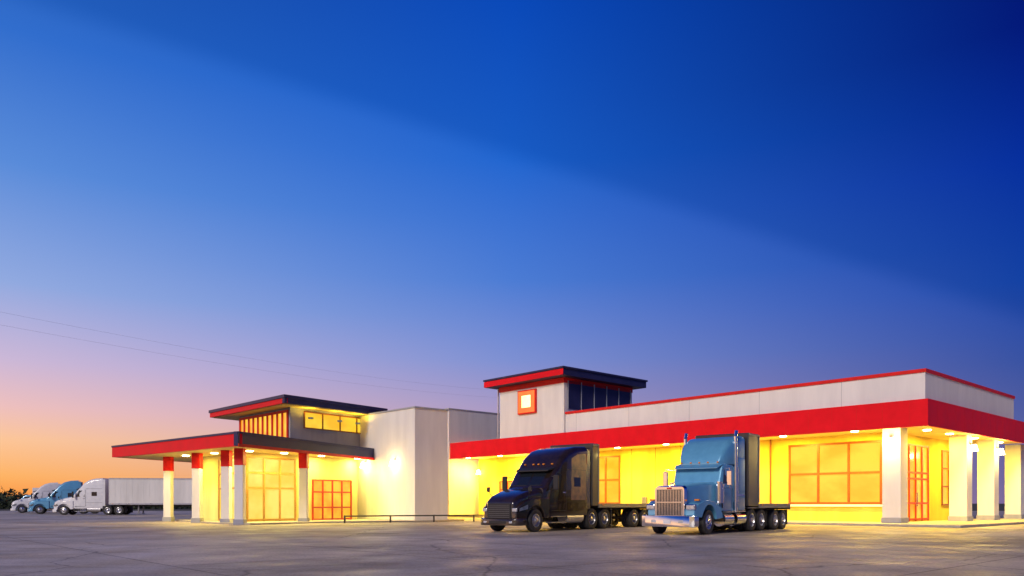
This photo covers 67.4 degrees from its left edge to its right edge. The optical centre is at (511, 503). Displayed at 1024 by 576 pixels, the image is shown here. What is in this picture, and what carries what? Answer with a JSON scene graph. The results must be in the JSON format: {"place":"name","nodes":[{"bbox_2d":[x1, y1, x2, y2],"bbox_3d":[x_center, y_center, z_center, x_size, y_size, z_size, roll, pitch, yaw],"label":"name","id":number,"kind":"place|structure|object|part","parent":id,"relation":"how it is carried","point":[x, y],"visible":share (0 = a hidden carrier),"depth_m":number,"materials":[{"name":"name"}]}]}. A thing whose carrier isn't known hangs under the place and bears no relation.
{"place":"outdoors","nodes":[
{"label":"outdoors","id":0,"kind":"place"},
{"bbox_2d":[115,457,191,462],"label":"canopy fascia back","id":1,"kind":"structure","parent":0,"point":[148,459],"depth_m":57.99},
{"bbox_2d":[112,433,373,457],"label":"canopy fascia","id":2,"kind":"structure","parent":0,"point":[213,442],"depth_m":49.02,"materials":[{"name":"metal"}]},
{"bbox_2d":[111,431,242,446],"bbox_3d":[-22.140,-4.062,49.699,17.197,0.117,0.360,0,0,41],"label":"canopy cap","id":3,"kind":"object","parent":2,"relation":"on","point":[209,435],"visible":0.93,"depth_m":48.56,"materials":[{"name":"metal"}]},
{"bbox_2d":[234,431,373,449],"bbox_3d":[-12.847,-4.064,51.896,0.360,0.121,16.790,0,0,21],"label":"canopy cap","id":4,"kind":"object","parent":2,"relation":"on","point":[264,435],"visible":0.57,"depth_m":49.59,"materials":[{"name":"metal"}]},
{"bbox_2d":[238,443,373,459],"bbox_3d":[-12.699,-3.330,51.840,0.050,0.180,16.790,0,0,21],"label":"canopy red edge","id":5,"kind":"object","parent":2,"relation":"attached to","point":[298,451],"visible":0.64,"depth_m":49.49,"materials":[{"name":"metal"}]},
{"bbox_2d":[3,313,487,396],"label":"utility cables","id":6,"kind":"object","parent":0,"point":[204,350],"visible":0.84,"depth_m":85.11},
{"bbox_2d":[176,519,463,524],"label":"sidewalk","id":7,"kind":"structure","parent":0,"point":[301,522],"depth_m":51.20,"materials":[{"name":"concrete"}]},
{"bbox_2d":[191,518,203,522],"bbox_3d":[-20.900,1.140,51.000,0.620,0.320,0.620,0,0,0],"label":"canopy column base","id":8,"kind":"object","parent":7,"relation":"on","point":[196,520],"visible":0.83,"depth_m":50.69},
{"bbox_2d":[192,468,202,517],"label":"canopy column","id":9,"kind":"structure","parent":8,"relation":"on","point":[197,492],"depth_m":50.74,"materials":[{"name":"paint"}]},
{"bbox_2d":[192,453,202,468],"bbox_3d":[-20.900,-2.812,51.000,0.544,1.017,0.544,0,0,0],"label":"canopy column band","id":10,"kind":"object","parent":9,"relation":"on","point":[197,460],"visible":0.89,"depth_m":50.73,"materials":[{"name":"paint"}]},
{"bbox_2d":[218,459,219,520],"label":"lobby left glazing mullions","id":11,"kind":"object","parent":7,"relation":"on","point":[218,490],"visible":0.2,"depth_m":52.85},
{"bbox_2d":[220,519,232,521],"bbox_3d":[-17.950,1.140,48.300,0.620,0.320,0.620,0,0,0],"label":"canopy column base","id":12,"kind":"object","parent":7,"relation":"on","point":[226,520],"visible":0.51,"depth_m":47.99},
{"bbox_2d":[221,466,231,518],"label":"canopy column","id":13,"kind":"structure","parent":12,"relation":"on","point":[226,492],"depth_m":48.04,"materials":[{"name":"paint"}]},
{"bbox_2d":[221,450,231,466],"bbox_3d":[-17.950,-2.812,48.300,0.544,1.017,0.544,0,0,0],"label":"canopy column band","id":14,"kind":"object","parent":13,"relation":"on","point":[226,457],"visible":0.89,"depth_m":48.03,"materials":[{"name":"paint"}]},
{"bbox_2d":[233,519,246,524],"bbox_3d":[-16.500,1.140,46.600,0.620,0.320,0.620,0,0,0],"label":"canopy column base","id":15,"kind":"object","parent":7,"relation":"on","point":[239,521],"visible":0.91,"depth_m":46.29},
{"bbox_2d":[234,465,245,518],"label":"canopy column","id":16,"kind":"structure","parent":15,"relation":"on","point":[239,491],"depth_m":46.34,"materials":[{"name":"paint"}]},
{"bbox_2d":[234,448,245,464],"bbox_3d":[-16.500,-2.812,46.600,0.544,1.017,0.544,0,0,0],"label":"canopy column band","id":17,"kind":"object","parent":16,"relation":"on","point":[239,456],"visible":0.89,"depth_m":46.33,"materials":[{"name":"paint"}]},
{"bbox_2d":[203,452,356,521],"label":"lobby walls","id":18,"kind":"structure","parent":7,"relation":"on","point":[328,468],"depth_m":54.56,"materials":[{"name":"paint"}]},
{"bbox_2d":[220,459,233,518],"bbox_3d":[-18.870,-0.925,51.558,0.027,4.150,3.800,0,0,-43],"label":"lobby left glazing glass","id":19,"kind":"object","parent":18,"relation":"in","point":[232,489],"visible":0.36,"depth_m":51.34,"materials":[{"name":"glass"}]},
{"bbox_2d":[124,446,365,461],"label":"canopy soffit","id":20,"kind":"structure","parent":18,"relation":"attached to","point":[177,456],"depth_m":52.36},
{"bbox_2d":[246,456,295,521],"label":"lobby glazing mullions","id":21,"kind":"object","parent":18,"relation":"in","point":[247,487],"visible":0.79,"depth_m":51.06,"materials":[{"name":"metal"}]},
{"bbox_2d":[249,458,293,518],"bbox_3d":[-16.158,-0.925,51.600,0.027,4.150,3.750,0,0,37],"label":"lobby glazing glass","id":22,"kind":"object","parent":21,"relation":"in","point":[271,500],"visible":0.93,"depth_m":51.58,"materials":[{"name":"glass"}]},
{"bbox_2d":[249,456,294,520],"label":"lobby glazing rails","id":23,"kind":"object","parent":18,"relation":"in","point":[271,487],"visible":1,"depth_m":51.44,"materials":[{"name":"metal"}]},
{"bbox_2d":[240,407,359,446],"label":"clerestory walls","id":24,"kind":"structure","parent":18,"relation":"on","point":[297,430],"depth_m":55.92,"materials":[{"name":"paint"}]},
{"bbox_2d":[240,410,285,420],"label":"clerestory glazing rails","id":25,"kind":"object","parent":24,"relation":"attached to","point":[269,414],"visible":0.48,"depth_m":56.70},
{"bbox_2d":[241,413,285,436],"bbox_3d":[-18.433,-5.350,56.911,0.027,2.300,7.600,0,0,-44],"label":"clerestory glazing glass","id":26,"kind":"object","parent":24,"relation":"in","point":[269,425],"visible":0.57,"depth_m":56.17,"materials":[{"name":"glass"}]},
{"bbox_2d":[239,410,288,437],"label":"clerestory glazing mullions","id":27,"kind":"object","parent":24,"relation":"attached to","point":[287,424],"visible":0.56,"depth_m":56.24,"materials":[{"name":"metal"}]},
{"bbox_2d":[209,394,387,412],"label":"clerestory roof","id":28,"kind":"structure","parent":24,"relation":"on","point":[298,398],"depth_m":55.66,"materials":[{"name":"metal"}]},
{"bbox_2d":[214,403,366,420],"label":"clerestory soffit","id":29,"kind":"structure","parent":28,"relation":"attached to","point":[235,416],"depth_m":56.53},
{"bbox_2d":[210,398,380,417],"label":"clerestory fascia","id":30,"kind":"structure","parent":28,"relation":"attached to","point":[326,406],"depth_m":55.51,"materials":[{"name":"metal"}]},
{"bbox_2d":[304,411,357,432],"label":"clerestory glazing mullions","id":31,"kind":"object","parent":24,"relation":"attached to","point":[339,422],"visible":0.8,"depth_m":57.64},
{"bbox_2d":[305,412,359,432],"bbox_3d":[-12.947,-5.975,57.697,0.027,1.150,6.700,0,0,35],"label":"clerestory glazing glass","id":32,"kind":"object","parent":24,"relation":"in","point":[332,423],"visible":0.64,"depth_m":56.95,"materials":[{"name":"glass"}]},
{"bbox_2d":[305,411,360,433],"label":"clerestory glazing rails","id":33,"kind":"object","parent":24,"relation":"attached to","point":[331,415],"visible":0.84,"depth_m":56.94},
{"bbox_2d":[298,518,309,520],"bbox_3d":[-13.750,1.140,50.700,0.620,0.320,0.620,0,0,0],"label":"canopy column base","id":34,"kind":"object","parent":7,"relation":"on","point":[303,519],"visible":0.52,"depth_m":50.39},
{"bbox_2d":[299,468,308,517],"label":"canopy column","id":35,"kind":"structure","parent":34,"relation":"on","point":[303,492],"depth_m":50.44,"materials":[{"name":"paint"}]},
{"bbox_2d":[298,453,308,467],"bbox_3d":[-13.750,-2.812,50.700,0.544,1.017,0.544,0,0,0],"label":"canopy column band","id":36,"kind":"object","parent":35,"relation":"on","point":[303,460],"visible":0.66,"depth_m":50.43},
{"bbox_2d":[312,479,351,519],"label":"lobby doors mullions","id":37,"kind":"object","parent":7,"relation":"on","point":[332,499],"visible":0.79,"depth_m":55.59,"materials":[{"name":"metal"}]},
{"bbox_2d":[314,481,349,518],"bbox_3d":[-13.049,-0.235,55.674,0.027,2.830,3.500,0,0,37],"label":"lobby doors glass","id":38,"kind":"object","parent":37,"relation":"attached to","point":[328,499],"visible":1,"depth_m":55.62,"materials":[{"name":"glass"}]},
{"bbox_2d":[314,479,350,519],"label":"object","id":39,"kind":"object","parent":37,"relation":"attached to","point":[331,492],"visible":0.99,"depth_m":55.46,"materials":[{"name":"metal"}]},
{"bbox_2d":[0,504,1004,510],"bbox_3d":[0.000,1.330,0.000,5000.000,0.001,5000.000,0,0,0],"label":"ground","id":40,"kind":"structure","parent":0,"point":[1001,507],"depth_m":162.15,"materials":[{"name":"plant"}]},
{"bbox_2d":[0,486,191,508],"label":"distant tree line","id":41,"kind":"object","parent":40,"relation":"on","point":[7,501],"visible":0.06,"depth_m":175.32,"materials":[{"name":"green plant"}]},
{"bbox_2d":[0,511,1023,575],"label":"parking lot","id":42,"kind":"structure","parent":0,"point":[78,543],"depth_m":21.56,"materials":[{"name":"asphalt"}]},
{"bbox_2d":[17,488,38,511],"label":"truck","id":43,"kind":"object","parent":42,"relation":"on","point":[29,496],"visible":0.06,"depth_m":109.50,"materials":[{"name":"white metal"}]},
{"bbox_2d":[10,483,59,512],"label":"semi truck","id":44,"kind":"object","parent":42,"relation":"on","point":[22,506],"visible":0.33,"depth_m":102.38,"materials":[{"name":"metal"}]},
{"bbox_2d":[27,480,98,513],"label":"semi truck","id":45,"kind":"object","parent":42,"relation":"on","point":[43,505],"visible":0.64,"depth_m":93.20,"materials":[{"name":"metal"}]},
{"bbox_2d":[52,478,132,514],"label":"semi truck","id":46,"kind":"object","parent":42,"relation":"on","point":[92,495],"visible":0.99,"depth_m":85.31,"materials":[{"name":"metal"}]},
{"bbox_2d":[109,478,191,513],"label":"semi trailer","id":47,"kind":"object","parent":42,"relation":"on","point":[139,492],"visible":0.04,"depth_m":85.94,"materials":[{"name":"metal"}]},
{"bbox_2d":[162,517,174,520],"bbox_3d":[-24.600,1.140,55.000,0.620,0.320,0.620,0,0,0],"label":"canopy column base","id":48,"kind":"object","parent":42,"relation":"on","point":[168,518],"visible":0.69,"depth_m":54.69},
{"bbox_2d":[163,471,173,516],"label":"canopy column","id":49,"kind":"structure","parent":48,"relation":"on","point":[168,493],"depth_m":54.74,"materials":[{"name":"paint"}]},
{"bbox_2d":[163,457,173,470],"bbox_3d":[-24.600,-2.812,55.000,0.544,1.017,0.544,0,0,0],"label":"canopy column band","id":50,"kind":"object","parent":49,"relation":"on","point":[168,463],"visible":1,"depth_m":54.73,"materials":[{"name":"paint"}]},
{"bbox_2d":[357,408,447,519],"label":"wing walls","id":51,"kind":"structure","parent":42,"relation":"on","point":[413,442],"depth_m":55.51,"materials":[{"name":"paint"}]},
{"bbox_2d":[361,406,448,415],"bbox_3d":[-12.522,-6.762,62.371,3.019,0.117,20.169,0,0,-42],"label":"wing coping","id":52,"kind":"object","parent":51,"relation":"on","point":[406,408],"visible":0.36,"depth_m":55.49,"materials":[{"name":"metal"}]},
{"bbox_2d":[344,515,483,522],"bbox_3d":[-5.510,1.050,53.023,12.202,0.500,0.167,0,0,-24],"label":"pipe barrier","id":53,"kind":"object","parent":42,"relation":"on","point":[345,516],"visible":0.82,"depth_m":51.92,"materials":[{"name":"metal"}]},
{"bbox_2d":[448,409,499,514],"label":"block","id":54,"kind":"structure","parent":42,"relation":"on","point":[463,476],"depth_m":77.44,"materials":[{"name":"white paint"}]},
{"bbox_2d":[445,408,499,413],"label":"block coping","id":55,"kind":"object","parent":54,"relation":"on","point":[471,410],"visible":0.21,"depth_m":77.91,"materials":[{"name":"grey paint"}]},
{"bbox_2d":[481,447,611,531],"bbox_3d":[1.767,-0.750,37.383,3.300,4.100,7.780,0,0,39],"label":"semi truck","id":56,"kind":"object","parent":42,"relation":"on","point":[550,487],"visible":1,"depth_m":36.32,"materials":[{"name":"metal"}]},
{"bbox_3d":[3.156,-1.025,37.110,0.015,0.450,0.550,0,0,39],"label":"sleeper window","id":57,"kind":"part","parent":56,"relation":"part of","materials":[{"name":"blue glass"}]},
{"bbox_2d":[371,520,794,532],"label":"painted markings","id":58,"kind":"object","parent":42,"relation":"on","point":[555,529],"visible":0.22,"depth_m":40.99,"materials":[{"name":"paint"}]},
{"bbox_2d":[550,443,648,526],"bbox_3d":[4.941,-0.840,41.349,2.690,4.280,6.300,0,0,39],"label":"semi trailer","id":59,"kind":"object","parent":42,"relation":"on","point":[631,514],"visible":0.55,"depth_m":39.64,"materials":[{"name":"paint"}]},
{"bbox_2d":[642,430,766,534],"bbox_3d":[8.801,-0.964,34.462,3.220,4.528,7.955,0,0,39],"label":"semi truck","id":60,"kind":"object","parent":42,"relation":"on","point":[704,492],"visible":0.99,"depth_m":33.28,"materials":[{"name":"metal"}]},
{"bbox_3d":[9.321,-1.160,33.332,0.031,0.680,0.770,0,0,39],"label":"side window","id":61,"kind":"part","parent":60,"relation":"part of","materials":[{"name":"black glass"}]},
{"bbox_2d":[479,432,948,521],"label":"ground floor walls","id":62,"kind":"structure","parent":42,"relation":"on","point":[493,471],"depth_m":53.98,"materials":[{"name":"yellow paint"}]},
{"bbox_2d":[500,482,511,491],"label":"shop door glass","id":63,"kind":"object","parent":62,"relation":"in","point":[509,483],"visible":0.21,"depth_m":74.69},
{"bbox_2d":[599,457,617,501],"bbox_3d":[7.441,-1.950,65.424,0.032,3.900,4.500,0,0,-42],"label":"shop window glass","id":64,"kind":"object","parent":62,"relation":"in","point":[612,473],"visible":0.43,"depth_m":64.57,"materials":[{"name":"glass"}]},
{"bbox_2d":[599,455,617,502],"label":"shop window rails","id":65,"kind":"object","parent":62,"relation":"attached to","point":[608,479],"visible":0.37,"depth_m":64.56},
{"bbox_2d":[605,455,619,502],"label":"shop window mullions","id":66,"kind":"object","parent":62,"relation":"attached to","point":[618,479],"visible":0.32,"depth_m":63.75,"materials":[{"name":"metal"}]},
{"bbox_2d":[642,497,646,502],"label":"utility boxes","id":67,"kind":"object","parent":62,"relation":"attached to","point":[644,499],"visible":0.28,"depth_m":61.67,"materials":[{"name":"paint"}]},
{"bbox_2d":[631,446,680,502],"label":"wall panel joints","id":68,"kind":"object","parent":62,"relation":"attached to","point":[655,469],"depth_m":61.97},
{"bbox_2d":[467,426,1018,458],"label":"soffit","id":69,"kind":"structure","parent":62,"relation":"attached to","point":[937,433],"depth_m":51.12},
{"bbox_2d":[450,398,929,457],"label":"fascia front","id":70,"kind":"structure","parent":69,"relation":"attached to","point":[896,413],"depth_m":52.08,"materials":[{"name":"red metal"}]},
{"bbox_2d":[463,405,856,456],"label":"fascia seams","id":71,"kind":"object","parent":70,"relation":"attached to","point":[653,433],"visible":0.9,"depth_m":57.03,"materials":[{"name":"metal"}]},
{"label":"canopy roof","id":72,"kind":"object","parent":70,"relation":"attached to","visible":0},
{"bbox_2d":[500,383,631,438],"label":"tower walls","id":73,"kind":"structure","parent":72,"relation":"on","point":[549,417],"depth_m":66.18,"materials":[{"name":"paint"}]},
{"bbox_2d":[497,389,498,438],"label":"roof vent pipe","id":74,"kind":"object","parent":73,"relation":"attached to","point":[497,413],"visible":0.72,"depth_m":70.65,"materials":[{"name":"metal"}]},
{"bbox_2d":[518,388,536,414],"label":"sign cabinet","id":75,"kind":"object","parent":73,"relation":"attached to","point":[535,400],"visible":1,"depth_m":66.26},
{"bbox_2d":[518,390,533,412],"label":"sign face","id":76,"kind":"object","parent":75,"relation":"attached to","point":[526,409],"visible":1,"depth_m":66.96},
{"bbox_2d":[522,395,529,407],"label":"sign emblem","id":77,"kind":"object","parent":76,"relation":"attached to","point":[525,401],"visible":1,"depth_m":67.01,"materials":[{"name":"white"}]},
{"bbox_2d":[486,368,645,389],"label":"tower roof slab","id":78,"kind":"structure","parent":73,"relation":"on","point":[599,378],"depth_m":66.26,"materials":[{"name":"metal"}]},
{"bbox_2d":[484,368,562,387],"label":"tower red band","id":79,"kind":"object","parent":78,"relation":"attached to","point":[525,377],"visible":1,"depth_m":65.98,"materials":[{"name":"metal"}]},
{"bbox_2d":[483,366,647,381],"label":"tower roof cap","id":80,"kind":"object","parent":78,"relation":"on","point":[558,367],"visible":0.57,"depth_m":65.96,"materials":[{"name":"metal"}]},
{"bbox_2d":[499,377,632,392],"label":"tower neck trim","id":81,"kind":"structure","parent":73,"relation":"attached to","point":[553,381],"depth_m":66.69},
{"bbox_2d":[567,381,629,409],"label":"tower side glazing","id":82,"kind":"structure","parent":73,"relation":"in","point":[587,397],"depth_m":66.26,"materials":[{"name":"glass"}]},
{"bbox_2d":[568,380,630,409],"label":"tower mullions","id":83,"kind":"object","parent":73,"relation":"attached to","point":[594,396],"visible":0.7,"depth_m":66.34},
{"bbox_2d":[566,372,926,431],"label":"parapet front","id":84,"kind":"structure","parent":72,"relation":"on","point":[912,386],"depth_m":50.68,"materials":[{"name":"white paint"}]},
{"bbox_2d":[927,373,1013,418],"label":"parapet side","id":85,"kind":"structure","parent":72,"relation":"on","point":[945,390],"depth_m":48.16,"materials":[{"name":"white paint"}]},
{"bbox_2d":[565,368,1014,413],"bbox_3d":[20.065,-7.502,59.237,16.800,0.197,28.050,0,0,-42],"label":"parapet coping","id":86,"kind":"object","parent":85,"relation":"on","point":[933,372],"visible":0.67,"depth_m":49.76,"materials":[{"name":"metal"}]},
{"bbox_2d":[449,424,1023,458],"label":"fascia drip edge","id":87,"kind":"object","parent":69,"relation":"attached to","point":[802,434],"visible":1,"depth_m":48.86,"materials":[{"name":"metal"}]},
{"bbox_2d":[930,399,1023,441],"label":"fascia side","id":88,"kind":"structure","parent":87,"relation":"on","point":[948,415],"depth_m":48.26,"materials":[{"name":"red metal"}]},
{"bbox_2d":[770,440,770,503],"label":"downpipes","id":89,"kind":"object","parent":62,"relation":"attached to","point":[770,471],"visible":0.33,"depth_m":53.60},
{"bbox_2d":[790,504,881,506],"bbox_3d":[21.046,0.150,50.391,0.157,0.140,6.450,0,0,-42],"label":"front window sill","id":90,"kind":"structure","parent":62,"relation":"attached to","point":[847,505],"depth_m":49.93,"materials":[{"name":"white paint"}]},
{"bbox_2d":[790,440,879,503],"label":"front window rails","id":91,"kind":"object","parent":90,"relation":"on","point":[839,443],"visible":1,"depth_m":50.24,"materials":[{"name":"metal"}]},
{"bbox_2d":[788,440,881,503],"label":"front window mullions","id":92,"kind":"object","parent":91,"relation":"attached to","point":[848,473],"visible":0.89,"depth_m":49.65,"materials":[{"name":"metal"}]},
{"bbox_2d":[791,442,879,501],"bbox_3d":[21.111,-1.950,50.416,0.033,3.900,6.100,0,0,-42],"label":"front window glass","id":93,"kind":"object","parent":92,"relation":"attached to","point":[863,487],"visible":0.86,"depth_m":50.31,"materials":[{"name":"yellow"}]},
{"bbox_2d":[908,443,928,520],"bbox_3d":[26.519,-1.350,50.444,4.520,5.020,0.078,0,0,-42],"label":"door frame","id":94,"kind":"object","parent":62,"relation":"attached to","point":[916,482],"visible":0.77,"depth_m":51.13,"materials":[{"name":"metal"}]},
{"bbox_2d":[908,443,927,519],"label":"entrance doors rails","id":95,"kind":"object","parent":94,"relation":"attached to","point":[918,479],"visible":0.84,"depth_m":50.69,"materials":[{"name":"metal"}]},
{"bbox_2d":[910,446,926,517],"bbox_3d":[26.482,-1.350,50.484,4.400,4.900,0.027,0,0,-42],"label":"entrance doors glass","id":96,"kind":"object","parent":94,"relation":"attached to","point":[912,482],"visible":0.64,"depth_m":50.87,"materials":[{"name":"glass"}]},
{"bbox_2d":[943,451,947,503],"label":"side window glass","id":97,"kind":"object","parent":62,"relation":"attached to","point":[945,477],"visible":0.36,"depth_m":54.22,"materials":[{"name":"yellow"}]},
{"bbox_2d":[943,450,948,504],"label":"side window rails","id":98,"kind":"object","parent":62,"relation":"attached to","point":[946,469],"visible":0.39,"depth_m":54.16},
{"bbox_2d":[941,449,948,504],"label":"side window mullions","id":99,"kind":"object","parent":98,"relation":"attached to","point":[942,477],"visible":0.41,"depth_m":53.66,"materials":[{"name":"metal"}]},
{"bbox_2d":[695,433,789,529],"bbox_3d":[11.442,-0.950,37.763,2.690,4.500,5.600,0,0,39],"label":"semi trailer","id":100,"kind":"object","parent":42,"relation":"on","point":[776,518],"visible":0.42,"depth_m":35.54,"materials":[{"name":"paint"}]},
{"bbox_2d":[0,0,1023,503],"label":"sky","id":101,"kind":"structure","parent":0,"point":[687,198],"materials":[{"name":"blue"}]},
{"bbox_2d":[448,516,1023,527],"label":"sidewalk","id":102,"kind":"structure","parent":0,"point":[959,524],"depth_m":45.55,"materials":[{"name":"concrete"}]},
{"bbox_2d":[881,517,908,522],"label":"column plinth","id":103,"kind":"structure","parent":102,"relation":"on","point":[894,520],"depth_m":45.23,"materials":[{"name":"concrete"}]},
{"bbox_2d":[882,428,907,517],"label":"column","id":104,"kind":"structure","parent":103,"relation":"on","point":[895,480],"depth_m":45.25,"materials":[{"name":"white paint"}]},
{"bbox_2d":[885,438,893,445],"bbox_3d":[22.140,-3.600,45.064,0.480,0.420,0.480,0,0,-42],"label":"sconce shade","id":105,"kind":"object","parent":104,"relation":"attached to","point":[889,441],"visible":1,"depth_m":44.94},
{"bbox_2d":[948,516,972,520],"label":"column plinth","id":106,"kind":"structure","parent":102,"relation":"on","point":[960,518],"depth_m":50.05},
{"bbox_2d":[949,435,971,515],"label":"column","id":107,"kind":"structure","parent":106,"relation":"on","point":[960,478],"depth_m":50.08,"materials":[{"name":"white paint"}]},
{"bbox_2d":[970,444,977,450],"bbox_3d":[30.017,-3.600,49.871,0.480,0.420,0.480,0,0,-42],"label":"sconce shade","id":108,"kind":"object","parent":107,"relation":"attached to","point":[974,447],"visible":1,"depth_m":49.73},
{"bbox_2d":[976,515,999,519],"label":"column plinth","id":109,"kind":"structure","parent":102,"relation":"on","point":[987,517],"depth_m":53.84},
{"bbox_2d":[977,440,998,514],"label":"column","id":110,"kind":"structure","parent":109,"relation":"on","point":[987,479],"depth_m":53.84,"materials":[{"name":"white paint"}]},
{"bbox_2d":[997,449,1004,454],"bbox_3d":[34.157,-3.600,53.642,0.480,0.420,0.480,0,0,-42],"label":"sconce shade","id":111,"kind":"object","parent":110,"relation":"attached to","point":[1000,451],"visible":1,"depth_m":53.50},
{"bbox_2d":[1004,514,1023,518],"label":"column plinth","id":112,"kind":"structure","parent":102,"relation":"on","point":[1013,516],"depth_m":58.05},
{"bbox_2d":[1005,444,1023,514],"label":"column","id":113,"kind":"structure","parent":112,"relation":"on","point":[1014,478],"depth_m":58.08,"materials":[{"name":"white paint"}]}
]}

